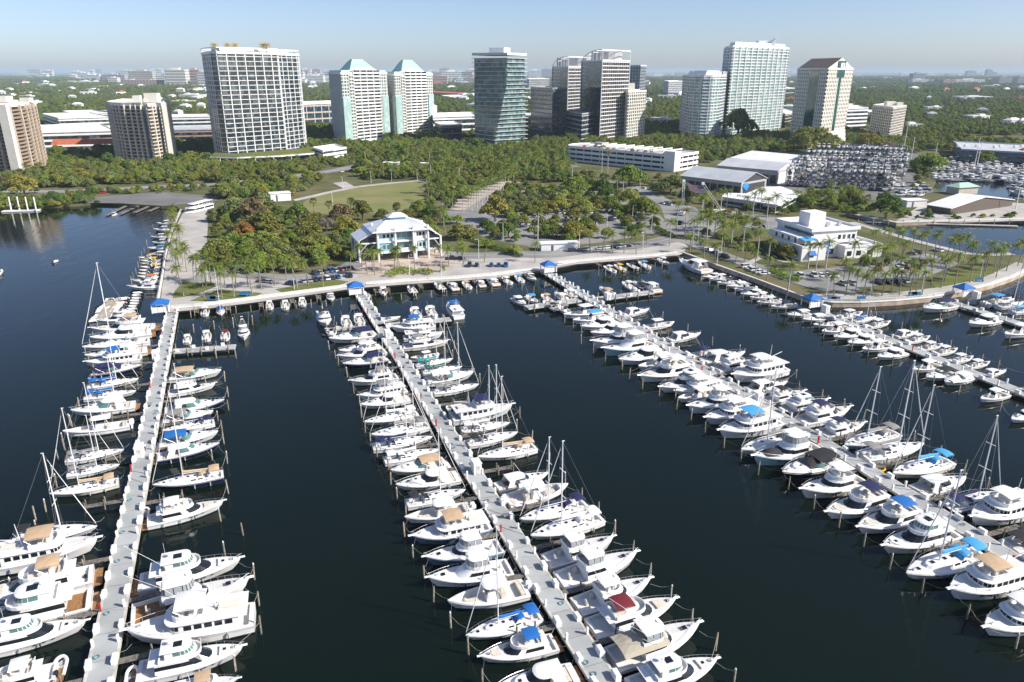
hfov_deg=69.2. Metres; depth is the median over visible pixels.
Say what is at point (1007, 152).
waterside building
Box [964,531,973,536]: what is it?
dock box
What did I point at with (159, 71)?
building
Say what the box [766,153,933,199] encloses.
boat yard
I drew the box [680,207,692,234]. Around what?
royal palm
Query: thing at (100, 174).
broadleaf tree
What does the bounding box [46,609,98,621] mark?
finger dock
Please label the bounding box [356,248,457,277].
plaza
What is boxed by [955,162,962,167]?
moored boat
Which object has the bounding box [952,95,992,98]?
building
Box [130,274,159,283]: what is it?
flybridge yacht
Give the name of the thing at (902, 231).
coconut palm
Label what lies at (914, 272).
coconut palm
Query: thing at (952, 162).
moored boat
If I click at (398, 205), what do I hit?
fan palm
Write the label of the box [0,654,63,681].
flybridge yacht
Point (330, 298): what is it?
open motorboat
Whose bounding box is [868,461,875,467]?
dock box
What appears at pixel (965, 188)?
quay building
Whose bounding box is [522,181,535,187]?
broadleaf tree
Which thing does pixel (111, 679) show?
dock box
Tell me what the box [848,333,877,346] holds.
express cruiser
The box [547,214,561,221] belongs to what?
broadleaf tree
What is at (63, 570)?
flybridge yacht
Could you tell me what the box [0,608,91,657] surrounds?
motor yacht
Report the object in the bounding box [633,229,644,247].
coconut palm
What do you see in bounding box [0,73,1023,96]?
terrain
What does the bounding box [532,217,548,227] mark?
broadleaf tree
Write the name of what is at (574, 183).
broadleaf tree
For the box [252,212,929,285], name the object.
parking marking
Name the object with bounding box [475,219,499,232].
broadleaf tree
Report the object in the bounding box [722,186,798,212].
white building
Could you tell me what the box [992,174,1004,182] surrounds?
moored boat
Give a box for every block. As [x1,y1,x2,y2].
[41,123,112,150]
[42,112,108,124]
[62,110,107,115]
[172,114,210,125]
[173,125,211,140]
[303,101,331,122]
[432,112,474,131]
[433,91,464,94]
[435,121,461,139]
[441,95,466,97]
[525,78,549,88]
[530,86,566,136]
[566,109,593,139]
[623,83,646,137]
[663,80,681,93]
[781,108,791,127]
[785,87,794,94]
[846,103,868,128]
[869,101,906,134]
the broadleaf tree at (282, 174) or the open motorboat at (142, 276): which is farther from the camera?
the broadleaf tree at (282, 174)
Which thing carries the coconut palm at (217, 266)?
on the ground at (326, 182)
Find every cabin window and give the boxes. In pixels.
[183,626,191,630]
[194,624,201,628]
[204,622,211,626]
[214,620,221,625]
[225,618,232,623]
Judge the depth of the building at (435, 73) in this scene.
6177.87 m
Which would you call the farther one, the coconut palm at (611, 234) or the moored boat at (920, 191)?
the moored boat at (920, 191)
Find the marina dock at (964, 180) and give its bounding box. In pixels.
[933,179,1007,181]
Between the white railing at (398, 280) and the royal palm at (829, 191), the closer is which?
the white railing at (398, 280)
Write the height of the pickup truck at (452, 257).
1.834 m
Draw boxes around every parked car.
[262,279,273,283]
[902,278,909,282]
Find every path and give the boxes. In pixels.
[293,180,427,200]
[334,182,353,187]
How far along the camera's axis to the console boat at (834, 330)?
246.65 m
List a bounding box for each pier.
[83,311,178,681]
[354,290,620,681]
[538,270,1023,563]
[823,313,1023,397]
[933,297,1022,327]
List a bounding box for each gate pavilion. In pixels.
[150,298,169,313]
[346,281,363,294]
[540,260,556,272]
[801,293,823,307]
[951,283,975,296]
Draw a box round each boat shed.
[680,166,767,192]
[717,158,794,183]
[730,151,826,170]
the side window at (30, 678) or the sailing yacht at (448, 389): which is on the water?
the sailing yacht at (448, 389)
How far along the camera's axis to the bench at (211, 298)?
277.13 m
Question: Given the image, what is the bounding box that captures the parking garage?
[568,142,698,171]
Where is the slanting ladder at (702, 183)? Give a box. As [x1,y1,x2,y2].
[701,182,719,208]
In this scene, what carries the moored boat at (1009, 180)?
on the water
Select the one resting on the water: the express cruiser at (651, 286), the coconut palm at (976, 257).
the express cruiser at (651, 286)
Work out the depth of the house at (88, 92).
2618.99 m
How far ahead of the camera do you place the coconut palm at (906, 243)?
323.36 m
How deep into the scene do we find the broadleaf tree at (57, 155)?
706.93 m
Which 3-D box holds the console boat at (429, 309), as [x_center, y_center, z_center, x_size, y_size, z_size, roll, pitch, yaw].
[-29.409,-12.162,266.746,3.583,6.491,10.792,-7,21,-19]
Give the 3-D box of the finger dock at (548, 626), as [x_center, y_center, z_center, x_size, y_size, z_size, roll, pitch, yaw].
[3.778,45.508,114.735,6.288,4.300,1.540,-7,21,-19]
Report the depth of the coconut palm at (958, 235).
331.69 m
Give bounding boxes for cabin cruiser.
[88,362,145,378]
[148,245,164,250]
[148,251,163,256]
[156,426,219,451]
[160,405,222,426]
[167,365,220,383]
[327,326,379,343]
[341,351,390,368]
[388,452,450,475]
[424,368,474,387]
[554,291,568,299]
[599,286,613,294]
[633,280,646,290]
[727,281,748,288]
[764,447,840,479]
[787,309,811,317]
[802,313,829,322]
[923,297,958,312]
[926,366,956,380]
[936,370,975,385]
[998,528,1023,553]
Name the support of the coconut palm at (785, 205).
on the ground at (326, 182)
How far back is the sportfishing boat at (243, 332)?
243.13 m
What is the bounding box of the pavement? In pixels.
[161,209,687,311]
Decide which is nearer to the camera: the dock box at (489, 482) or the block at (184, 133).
the dock box at (489, 482)
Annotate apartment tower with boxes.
[0,96,47,171]
[106,93,176,164]
[200,47,306,152]
[328,59,390,140]
[387,60,433,134]
[552,56,590,110]
[580,49,630,138]
[679,71,727,135]
[722,38,789,134]
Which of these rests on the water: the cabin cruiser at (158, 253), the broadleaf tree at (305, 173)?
the cabin cruiser at (158, 253)
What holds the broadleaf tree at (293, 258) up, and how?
on the ground at (326, 182)
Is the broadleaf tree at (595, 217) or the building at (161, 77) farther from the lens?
the building at (161, 77)
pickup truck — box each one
[311,269,318,274]
[345,272,352,277]
[445,255,456,259]
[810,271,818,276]
[837,280,848,285]
[846,280,857,285]
[874,278,883,283]
[882,278,893,283]
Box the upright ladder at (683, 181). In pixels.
[681,180,684,210]
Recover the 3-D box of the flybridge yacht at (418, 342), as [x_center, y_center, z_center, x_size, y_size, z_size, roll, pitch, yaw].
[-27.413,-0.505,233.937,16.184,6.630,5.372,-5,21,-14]
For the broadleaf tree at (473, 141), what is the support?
on the ground at (326, 182)
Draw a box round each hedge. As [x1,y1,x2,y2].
[385,266,412,276]
[410,267,434,273]
[446,232,523,256]
[651,225,701,239]
[768,268,802,281]
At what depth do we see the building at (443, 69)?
12236.09 m
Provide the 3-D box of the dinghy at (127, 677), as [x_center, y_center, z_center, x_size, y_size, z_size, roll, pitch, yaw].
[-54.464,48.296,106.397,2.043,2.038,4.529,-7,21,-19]
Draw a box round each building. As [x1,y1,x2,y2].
[12,73,36,75]
[27,68,41,72]
[37,73,49,76]
[42,70,54,75]
[77,72,89,76]
[83,74,101,80]
[96,68,102,74]
[101,74,128,79]
[107,77,120,82]
[120,69,131,74]
[121,79,163,84]
[128,69,155,79]
[156,68,162,74]
[156,74,166,84]
[165,68,190,84]
[179,93,206,96]
[189,68,200,83]
[196,70,204,83]
[308,74,325,82]
[312,68,320,73]
[312,144,346,157]
[350,212,441,262]
[431,71,440,79]
[433,75,447,83]
[439,67,450,71]
[441,70,461,79]
[456,77,462,82]
[462,70,472,76]
[466,77,474,82]
[529,69,541,77]
[541,68,551,76]
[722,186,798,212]
[906,122,919,126]
[908,79,927,82]
[909,72,925,78]
[939,79,955,83]
[946,182,980,193]
[951,79,984,82]
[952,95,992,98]
[952,141,1023,162]
[965,70,976,75]
[984,69,991,75]
[993,76,1012,83]
[1013,76,1023,82]
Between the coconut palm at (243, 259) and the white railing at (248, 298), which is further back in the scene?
the coconut palm at (243, 259)
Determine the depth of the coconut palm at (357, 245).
321.66 m
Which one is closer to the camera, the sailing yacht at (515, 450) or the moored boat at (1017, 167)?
the sailing yacht at (515, 450)
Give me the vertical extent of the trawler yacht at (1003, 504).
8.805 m
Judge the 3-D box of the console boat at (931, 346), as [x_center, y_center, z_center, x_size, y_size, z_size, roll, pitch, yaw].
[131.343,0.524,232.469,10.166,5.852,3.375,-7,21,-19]
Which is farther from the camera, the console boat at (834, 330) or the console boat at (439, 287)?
the console boat at (439, 287)
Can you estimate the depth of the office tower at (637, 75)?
1672.24 m
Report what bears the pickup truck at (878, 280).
on the parking lot at (869, 283)
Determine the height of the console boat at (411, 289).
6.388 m
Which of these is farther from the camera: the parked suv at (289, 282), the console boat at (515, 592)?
the parked suv at (289, 282)
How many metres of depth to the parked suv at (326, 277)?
304.27 m
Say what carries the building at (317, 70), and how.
on the ground at (326, 182)
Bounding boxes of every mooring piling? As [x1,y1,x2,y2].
[32,505,36,520]
[222,541,225,556]
[233,654,236,670]
[252,563,254,579]
[258,615,261,634]
[433,586,434,601]
[449,612,451,627]
[466,635,469,654]
[714,632,718,650]
[733,668,736,681]
[888,553,893,569]
[920,578,924,592]
[965,604,970,619]
[1014,633,1019,648]
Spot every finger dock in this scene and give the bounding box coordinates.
[35,675,83,681]
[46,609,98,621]
[76,555,109,566]
[83,496,123,512]
[104,451,133,463]
[111,410,142,421]
[118,643,152,664]
[124,380,148,389]
[125,342,157,347]
[127,359,154,366]
[128,585,160,602]
[145,490,183,504]
[154,440,184,451]
[159,417,184,426]
[163,392,192,402]
[395,390,414,396]
[414,439,444,449]
[428,464,459,470]
[440,395,468,405]
[445,493,477,502]
[461,427,485,437]
[479,530,499,539]
[483,460,513,474]
[483,571,524,580]
[508,497,543,513]
[516,621,555,632]
[532,536,560,549]
[561,579,592,594]
[595,625,636,644]
[653,327,668,335]
[721,366,745,374]
[789,408,804,416]
[824,469,858,474]
[831,429,858,442]
[876,454,907,469]
[929,487,958,501]
[931,538,967,551]
[987,519,1021,537]
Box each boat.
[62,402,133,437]
[121,557,254,625]
[151,229,167,238]
[152,237,165,244]
[154,226,170,231]
[157,217,173,224]
[183,334,191,344]
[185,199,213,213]
[200,305,209,316]
[200,327,211,341]
[220,325,229,341]
[237,316,249,340]
[266,296,273,309]
[281,299,289,309]
[298,297,306,306]
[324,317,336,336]
[340,315,351,325]
[353,313,364,325]
[379,285,387,296]
[404,480,475,523]
[407,281,417,295]
[409,304,420,318]
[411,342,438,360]
[414,501,504,565]
[424,523,513,587]
[425,305,437,317]
[434,277,445,291]
[437,551,532,609]
[462,280,471,289]
[500,463,570,509]
[502,275,512,284]
[514,274,524,282]
[524,291,537,303]
[536,513,632,571]
[541,292,553,301]
[546,302,558,312]
[552,526,648,590]
[555,295,570,313]
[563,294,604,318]
[564,288,578,298]
[570,556,655,619]
[573,299,612,324]
[590,313,647,348]
[600,328,659,355]
[603,265,616,272]
[603,596,713,674]
[614,263,625,271]
[622,280,637,291]
[626,262,639,270]
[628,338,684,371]
[638,256,650,268]
[642,310,673,330]
[656,254,668,265]
[677,365,745,413]
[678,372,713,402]
[690,345,714,359]
[710,273,731,281]
[717,275,740,285]
[734,280,757,291]
[744,402,831,465]
[750,286,773,300]
[757,292,781,304]
[771,294,797,309]
[791,434,873,498]
[813,311,841,328]
[822,317,853,335]
[836,304,862,319]
[844,167,850,172]
[856,172,862,177]
[862,328,893,352]
[866,311,890,329]
[868,178,875,183]
[875,184,881,190]
[876,174,882,179]
[878,156,884,161]
[882,184,888,190]
[885,165,891,174]
[894,189,906,193]
[894,355,941,373]
[896,162,903,167]
[897,167,902,173]
[903,328,929,344]
[913,188,927,192]
[917,334,942,351]
[928,173,939,180]
[931,338,957,356]
[942,167,954,172]
[948,352,973,363]
[950,160,955,165]
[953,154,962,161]
[953,173,960,179]
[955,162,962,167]
[959,171,968,176]
[959,175,971,181]
[962,165,971,172]
[963,352,989,369]
[964,378,1016,402]
[965,159,976,172]
[967,171,977,179]
[973,159,983,172]
[980,174,989,181]
[980,290,1011,307]
[986,165,995,172]
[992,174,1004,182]
[993,158,1003,168]
[996,172,1006,182]
[998,164,1008,172]
[998,169,1013,179]
[999,162,1013,173]
[1004,310,1023,338]
[1006,177,1015,182]
[1007,164,1022,168]
[1007,184,1020,189]
[1009,188,1023,196]
[1014,177,1023,188]
[1018,175,1023,183]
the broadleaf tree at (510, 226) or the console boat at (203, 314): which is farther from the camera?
the broadleaf tree at (510, 226)
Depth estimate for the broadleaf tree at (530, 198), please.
475.02 m
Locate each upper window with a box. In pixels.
[9,618,33,632]
[14,596,37,602]
[172,642,193,656]
[173,555,192,567]
[669,664,681,672]
[914,519,937,529]
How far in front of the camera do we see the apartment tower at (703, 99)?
944.25 m
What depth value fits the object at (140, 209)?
466.38 m
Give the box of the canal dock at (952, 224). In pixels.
[860,221,1018,226]
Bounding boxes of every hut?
[133,442,144,458]
[151,349,158,360]
[268,191,290,200]
[383,329,390,338]
[470,457,481,474]
[539,240,578,250]
[604,292,611,299]
[752,389,764,402]
[821,304,829,312]
[898,198,926,206]
[971,290,981,298]
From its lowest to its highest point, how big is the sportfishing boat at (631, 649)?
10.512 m
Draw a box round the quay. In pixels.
[896,203,1023,222]
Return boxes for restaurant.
[925,193,1014,213]
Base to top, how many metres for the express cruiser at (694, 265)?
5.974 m
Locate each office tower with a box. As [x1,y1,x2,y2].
[628,65,646,89]
[790,58,853,140]
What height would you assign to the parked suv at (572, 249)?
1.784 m
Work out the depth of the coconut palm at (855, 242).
318.99 m
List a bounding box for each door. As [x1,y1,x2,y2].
[136,450,141,457]
[476,465,479,473]
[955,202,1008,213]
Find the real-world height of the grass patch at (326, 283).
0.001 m
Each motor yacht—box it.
[0,575,100,621]
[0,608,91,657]
[95,308,137,323]
[130,623,258,681]
[131,545,249,596]
[621,639,732,681]
[646,365,708,392]
[774,386,833,414]
[866,511,962,556]
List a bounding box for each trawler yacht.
[0,524,102,576]
[82,343,143,367]
[119,586,256,651]
[175,663,241,681]
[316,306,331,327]
[356,378,409,400]
[391,314,434,332]
[403,324,442,341]
[404,502,492,544]
[446,300,464,319]
[448,393,514,425]
[661,372,721,395]
[702,391,762,424]
[706,397,784,438]
[730,347,789,382]
[928,546,1023,604]
[968,478,1023,526]
[971,590,1023,636]
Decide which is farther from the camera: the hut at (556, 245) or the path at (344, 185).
the path at (344, 185)
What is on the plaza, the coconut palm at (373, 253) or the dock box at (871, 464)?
the coconut palm at (373, 253)
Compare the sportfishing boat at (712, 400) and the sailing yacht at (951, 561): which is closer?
the sailing yacht at (951, 561)
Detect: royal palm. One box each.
[35,130,865,228]
[421,173,431,182]
[457,189,467,210]
[464,187,472,207]
[466,189,475,210]
[472,186,482,207]
[479,178,489,198]
[482,181,491,200]
[489,179,496,194]
[531,205,544,249]
[568,160,576,176]
[663,217,678,245]
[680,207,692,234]
[688,216,699,246]
[695,194,709,215]
[700,192,708,214]
[703,211,714,237]
[712,211,722,237]
[715,222,731,250]
[719,188,726,208]
[728,219,738,246]
[738,218,752,247]
[750,191,759,215]
[754,227,767,258]
[758,187,766,210]
[762,196,774,219]
[764,236,778,263]
[771,192,783,214]
[782,257,801,291]
[804,242,818,268]
[810,239,828,270]
[822,235,837,268]
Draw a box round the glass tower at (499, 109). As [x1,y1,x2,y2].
[471,48,527,143]
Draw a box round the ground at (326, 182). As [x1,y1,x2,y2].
[0,98,1023,306]
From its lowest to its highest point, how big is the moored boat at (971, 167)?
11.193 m
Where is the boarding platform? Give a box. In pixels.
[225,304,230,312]
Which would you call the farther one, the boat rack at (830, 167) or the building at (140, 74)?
the building at (140, 74)
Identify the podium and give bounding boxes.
[210,147,317,161]
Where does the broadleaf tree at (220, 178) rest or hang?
on the ground at (326, 182)
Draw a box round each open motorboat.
[110,296,125,301]
[138,254,157,259]
[138,269,160,274]
[138,272,159,279]
[139,266,160,271]
[140,263,161,268]
[141,257,162,262]
[141,259,161,265]
[326,293,334,301]
[380,314,399,322]
[525,273,535,281]
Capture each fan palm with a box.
[69,131,871,230]
[309,197,317,210]
[324,200,332,211]
[346,197,354,207]
[392,202,400,211]
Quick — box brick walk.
[448,181,519,209]
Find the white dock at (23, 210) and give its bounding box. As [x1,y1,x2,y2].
[1,209,40,211]
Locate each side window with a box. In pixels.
[5,639,21,644]
[19,636,31,641]
[22,676,34,681]
[29,607,46,614]
[47,603,64,611]
[55,577,67,582]
[154,666,168,671]
[162,514,171,518]
[168,663,182,668]
[171,512,181,516]
[181,661,193,665]
[526,648,535,653]
[615,621,625,626]
[626,618,635,623]
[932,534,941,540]
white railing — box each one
[171,303,204,307]
[204,298,237,304]
[238,296,259,300]
[260,293,280,297]
[281,290,300,294]
[301,288,319,292]
[320,284,346,289]
[366,280,387,283]
[388,278,408,281]
[409,277,431,280]
[432,276,453,278]
[454,274,473,277]
[475,272,492,275]
[595,256,613,259]
[614,255,633,257]
[653,251,676,255]
[823,299,860,301]
[878,298,895,300]
[912,294,927,298]
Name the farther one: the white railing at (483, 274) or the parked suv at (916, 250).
the parked suv at (916, 250)
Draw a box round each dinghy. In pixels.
[51,654,68,677]
[87,318,100,322]
[124,665,137,681]
[129,301,140,304]
[143,507,149,518]
[445,405,453,412]
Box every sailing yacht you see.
[11,453,98,539]
[49,408,123,497]
[61,415,123,479]
[63,382,127,465]
[81,357,140,402]
[82,262,149,351]
[86,332,139,389]
[150,395,225,490]
[159,363,216,431]
[214,269,225,315]
[362,338,422,425]
[370,369,431,438]
[371,369,432,453]
[381,384,440,466]
[404,431,466,511]
[414,306,452,369]
[421,316,467,375]
[431,322,478,396]
[456,526,544,640]
[460,365,511,434]
[463,364,526,449]
[473,376,548,461]
[519,436,588,523]
[520,440,613,539]
[731,368,803,454]
[844,366,913,449]
[850,287,876,323]
[855,360,935,464]
[883,385,962,479]
[895,469,988,581]
[941,415,1000,516]
[994,255,1023,310]
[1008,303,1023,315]
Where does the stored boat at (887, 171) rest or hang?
on the boat rack at (863, 173)
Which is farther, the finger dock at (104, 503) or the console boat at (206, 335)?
the console boat at (206, 335)
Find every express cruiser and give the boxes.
[70,395,140,416]
[82,341,151,358]
[88,324,155,342]
[153,440,222,464]
[161,396,224,417]
[339,340,383,352]
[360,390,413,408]
[393,466,464,490]
[447,280,459,290]
[475,279,486,287]
[483,658,584,681]
[487,276,500,286]
[493,466,554,495]
[510,295,525,306]
[580,315,619,330]
[591,322,617,336]
[607,344,671,364]
[622,307,648,317]
[641,281,662,293]
[665,331,700,343]
[679,256,712,274]
[699,349,744,366]
[702,272,722,278]
[741,288,767,296]
[743,378,798,392]
[833,327,862,340]
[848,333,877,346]
[877,346,909,359]
[890,329,918,339]
[907,473,987,497]
[969,313,1003,327]
[981,365,1017,377]
[1002,405,1023,422]
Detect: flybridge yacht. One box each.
[0,551,102,605]
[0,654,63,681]
[87,310,159,334]
[126,279,158,289]
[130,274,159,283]
[142,485,226,530]
[165,375,225,397]
[338,340,389,360]
[349,365,401,385]
[402,333,449,351]
[469,626,564,665]
[583,588,687,640]
[631,350,691,382]
[712,353,754,372]
[763,385,821,405]
[793,395,853,427]
[817,480,892,518]
[819,416,877,438]
[842,493,923,533]
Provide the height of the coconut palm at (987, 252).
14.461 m
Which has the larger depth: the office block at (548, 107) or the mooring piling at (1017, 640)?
the office block at (548, 107)
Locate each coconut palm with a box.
[21,132,850,245]
[51,130,846,229]
[62,133,863,262]
[162,228,174,248]
[163,241,175,265]
[166,209,176,227]
[166,221,173,239]
[168,246,179,268]
[168,263,184,295]
[169,214,178,234]
[169,237,181,258]
[170,249,182,275]
[173,226,185,248]
[179,245,190,271]
[186,255,199,279]
[187,252,200,280]
[194,265,209,296]
[196,259,210,285]
[200,251,215,283]
[208,262,223,288]
[214,269,226,297]
[217,258,231,287]
[225,269,239,296]
[228,258,241,287]
[237,255,249,286]
[239,263,256,293]
[249,258,264,288]
[253,259,266,287]
[263,254,276,284]
[277,254,290,279]
[281,259,297,288]
[293,256,308,284]
[315,255,328,286]
[344,249,356,270]
[353,241,363,266]
[357,251,368,273]
[363,246,374,270]
[367,249,377,274]
[373,246,383,272]
[386,243,401,266]
[388,250,400,265]
[392,244,403,265]
[408,244,419,268]
[432,244,443,263]
[436,208,445,233]
[440,207,449,226]
[442,244,453,266]
[448,190,455,208]
[455,241,467,263]
[455,245,467,266]
[483,238,494,261]
[530,240,541,261]
[583,229,595,251]
[601,227,611,252]
[606,229,618,253]
[618,229,630,252]
[630,229,640,253]
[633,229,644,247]
[640,221,647,243]
[684,232,696,252]
[698,237,709,258]
[710,189,717,206]
[710,240,721,261]
[719,231,729,252]
[723,187,732,207]
[733,242,745,263]
[742,240,755,261]
[750,248,760,273]
[764,254,774,279]
[782,199,791,217]
[825,270,842,296]
[838,255,856,279]
[843,264,858,291]
[848,238,863,263]
[848,266,866,294]
[858,250,873,268]
[860,270,874,295]
[866,243,881,269]
[867,266,881,293]
[869,226,883,255]
[870,241,884,266]
[879,243,893,273]
[880,268,893,295]
[882,226,895,255]
[882,241,898,269]
[888,264,900,292]
[893,224,905,252]
[893,267,909,294]
[895,252,910,275]
[896,229,908,255]
[899,239,914,261]
[904,257,919,280]
[907,266,922,297]
[909,226,920,254]
[913,260,927,291]
[914,230,927,256]
[919,266,934,294]
[920,229,932,254]
[922,254,938,285]
[930,231,943,259]
[935,229,946,256]
[938,252,950,280]
[938,254,956,287]
[946,235,959,255]
[951,232,968,257]
[951,250,965,284]
[952,236,965,263]
[961,231,974,261]
[965,240,981,268]
[966,252,982,282]
[979,247,994,278]
[984,239,999,270]
[989,245,1002,273]
[995,246,1010,276]
[999,240,1011,268]
[1006,240,1023,270]
[1015,237,1023,267]
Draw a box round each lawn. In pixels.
[303,181,429,213]
[761,264,796,275]
[831,289,925,300]
[932,266,1002,287]
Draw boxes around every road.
[0,165,360,192]
[172,209,207,275]
[181,262,364,282]
[442,221,698,258]
[596,179,680,210]
[672,238,862,292]
[687,211,777,228]
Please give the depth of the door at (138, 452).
164.45 m
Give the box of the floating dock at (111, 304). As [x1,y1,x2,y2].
[97,297,119,318]
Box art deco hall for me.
[769,209,883,261]
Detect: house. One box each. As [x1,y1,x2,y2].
[72,102,83,105]
[80,91,96,93]
[110,90,125,93]
[173,109,182,113]
[179,103,191,107]
[196,102,205,107]
[650,116,670,121]
[658,94,676,97]
[668,91,681,95]
[784,104,792,108]
[924,105,941,108]
[964,114,990,118]
[1002,117,1018,123]
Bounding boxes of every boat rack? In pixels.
[784,166,896,190]
[797,157,906,176]
[798,162,904,182]
[805,152,908,169]
[815,145,908,162]
[826,142,903,157]
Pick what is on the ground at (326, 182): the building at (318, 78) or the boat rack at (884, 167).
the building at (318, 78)
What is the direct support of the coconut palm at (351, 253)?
on the plaza
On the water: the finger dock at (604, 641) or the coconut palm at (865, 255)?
the finger dock at (604, 641)
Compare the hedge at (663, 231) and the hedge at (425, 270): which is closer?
the hedge at (425, 270)
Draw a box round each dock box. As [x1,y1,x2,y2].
[84,658,91,670]
[92,622,99,634]
[100,589,106,598]
[104,570,110,580]
[106,676,114,681]
[110,544,116,553]
[110,652,118,664]
[116,519,121,527]
[118,618,123,628]
[119,505,125,513]
[123,583,130,594]
[124,486,129,492]
[127,567,132,575]
[132,541,137,548]
[136,515,142,523]
[139,502,144,509]
[143,482,147,489]
[151,437,155,443]
[452,451,457,458]
[459,462,464,469]
[467,449,472,456]
[471,482,475,488]
[483,501,488,508]
[486,478,492,486]
[491,514,496,522]
[499,498,504,505]
[506,539,512,548]
[508,511,513,519]
[522,565,528,573]
[524,536,529,543]
[533,583,539,592]
[540,560,547,570]
[552,578,558,587]
[553,615,561,627]
[573,611,581,621]
[574,651,582,662]
[589,675,597,681]
[595,644,604,657]
[611,668,621,681]
[778,407,784,412]
[800,420,806,425]
[815,429,821,434]
[855,463,863,470]
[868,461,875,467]
[874,475,881,481]
[886,472,894,478]
[920,492,928,499]
[954,512,963,520]
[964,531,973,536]
[977,526,987,534]
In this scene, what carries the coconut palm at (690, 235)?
on the ground at (326, 182)
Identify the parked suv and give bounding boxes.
[284,280,295,285]
[311,275,318,281]
[322,267,328,272]
[323,274,330,279]
[568,247,577,251]
[582,246,591,250]
[721,253,729,258]
[740,263,749,267]
[749,266,760,271]
[796,271,804,276]
[891,278,900,283]
[913,248,923,253]
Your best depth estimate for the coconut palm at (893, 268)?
284.13 m
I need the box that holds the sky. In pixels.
[0,0,1023,72]
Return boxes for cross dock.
[167,340,235,356]
[333,321,365,332]
[377,313,451,326]
[523,294,581,311]
[595,287,653,301]
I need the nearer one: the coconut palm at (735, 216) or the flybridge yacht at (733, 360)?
the flybridge yacht at (733, 360)
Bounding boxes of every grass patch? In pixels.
[173,281,215,297]
[190,289,260,300]
[276,279,348,291]
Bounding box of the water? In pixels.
[0,157,1023,681]
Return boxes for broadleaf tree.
[0,75,1023,250]
[0,75,1023,262]
[0,75,1023,269]
[0,75,1023,269]
[0,76,1023,264]
[0,130,1020,263]
[0,176,6,183]
[2,128,1019,267]
[3,173,37,194]
[19,174,40,184]
[22,169,40,176]
[35,198,47,203]
[43,191,65,200]
[47,153,62,158]
[48,144,62,152]
[48,175,56,185]
[57,155,67,161]
[72,168,89,175]
[73,193,92,201]
[79,150,94,158]
[80,163,96,170]
[83,186,98,195]
[93,171,108,183]
[97,152,114,163]
[118,160,133,167]
[149,159,163,166]
[150,174,163,182]
[160,151,175,161]
[174,171,197,182]
[186,151,197,154]
[202,152,212,159]
[207,172,222,179]
[209,182,232,196]
[209,248,237,267]
[214,175,225,182]
[218,176,239,183]
[220,168,237,176]
[229,181,239,187]
[231,221,255,234]
[236,195,271,218]
[242,173,257,181]
[248,191,275,208]
[253,230,270,239]
[260,169,276,180]
[266,181,276,190]
[266,233,282,240]
[276,170,288,178]
[283,174,297,180]
[285,178,299,184]
[286,202,309,219]
[286,256,308,270]
[291,221,323,235]
[291,235,316,254]
[295,212,326,228]
[301,170,311,176]
[307,236,336,245]
[307,250,329,265]
[319,217,333,231]
[324,204,354,219]
[326,244,343,256]
[330,138,340,143]
[343,142,351,148]
[351,159,366,168]
[351,200,373,220]
[352,166,367,173]
[355,150,364,155]
[372,208,388,218]
[383,149,397,156]
[384,166,393,177]
[398,166,415,177]
[401,160,410,166]
[401,208,416,216]
[408,199,425,212]
[413,205,422,215]
[420,168,429,173]
[420,205,435,216]
[424,195,435,200]
[426,198,436,204]
[439,215,452,223]
[447,223,477,238]
[449,214,464,222]
[458,192,470,197]
[459,137,486,150]
[470,165,483,170]
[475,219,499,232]
[475,238,494,246]
[478,194,509,220]
[485,165,496,170]
[493,189,503,197]
[498,222,520,237]
[502,182,513,189]
[504,243,522,252]
[505,194,517,201]
[507,185,517,192]
[515,184,524,189]
[515,197,529,204]
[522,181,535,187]
[525,184,538,189]
[526,196,537,201]
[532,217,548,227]
[535,200,559,214]
[540,168,552,176]
[545,224,566,237]
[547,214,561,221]
[550,196,570,212]
[556,189,569,196]
[559,176,591,190]
[559,186,571,192]
[561,221,587,235]
[562,207,583,219]
[565,194,579,206]
[574,198,595,212]
[575,193,583,200]
[584,221,599,233]
[588,212,605,223]
[589,178,618,194]
[589,195,606,207]
[602,195,621,202]
[602,200,620,209]
[612,164,648,184]
[618,188,640,201]
[620,216,633,221]
[623,197,661,218]
[649,175,686,194]
[677,185,698,203]
[719,108,758,133]
[766,241,780,254]
[777,243,797,258]
[785,126,842,153]
[854,132,884,145]
[867,190,905,218]
[879,141,894,151]
[908,152,950,167]
[972,150,997,162]
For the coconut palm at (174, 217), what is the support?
on the road at (196, 229)
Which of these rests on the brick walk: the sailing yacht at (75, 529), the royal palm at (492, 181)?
the royal palm at (492, 181)
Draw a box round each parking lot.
[77,192,218,205]
[442,187,664,247]
[654,204,721,238]
[794,253,957,286]
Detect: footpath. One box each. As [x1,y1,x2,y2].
[191,281,234,296]
[746,256,797,264]
[816,262,1023,298]
[848,222,1014,255]
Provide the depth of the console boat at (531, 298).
281.04 m
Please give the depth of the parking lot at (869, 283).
316.69 m
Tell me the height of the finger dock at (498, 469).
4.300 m
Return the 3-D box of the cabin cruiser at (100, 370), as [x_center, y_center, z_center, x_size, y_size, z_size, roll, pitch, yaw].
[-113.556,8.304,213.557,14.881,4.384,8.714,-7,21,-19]
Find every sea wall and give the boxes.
[156,209,181,298]
[169,252,678,312]
[682,252,809,303]
[812,272,1023,306]
[846,213,1023,225]
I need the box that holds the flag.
[687,182,705,193]
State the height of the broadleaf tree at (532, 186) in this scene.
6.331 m
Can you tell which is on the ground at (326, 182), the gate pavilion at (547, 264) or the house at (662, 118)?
the house at (662, 118)
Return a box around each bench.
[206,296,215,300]
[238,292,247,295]
[857,296,866,300]
[975,277,983,281]

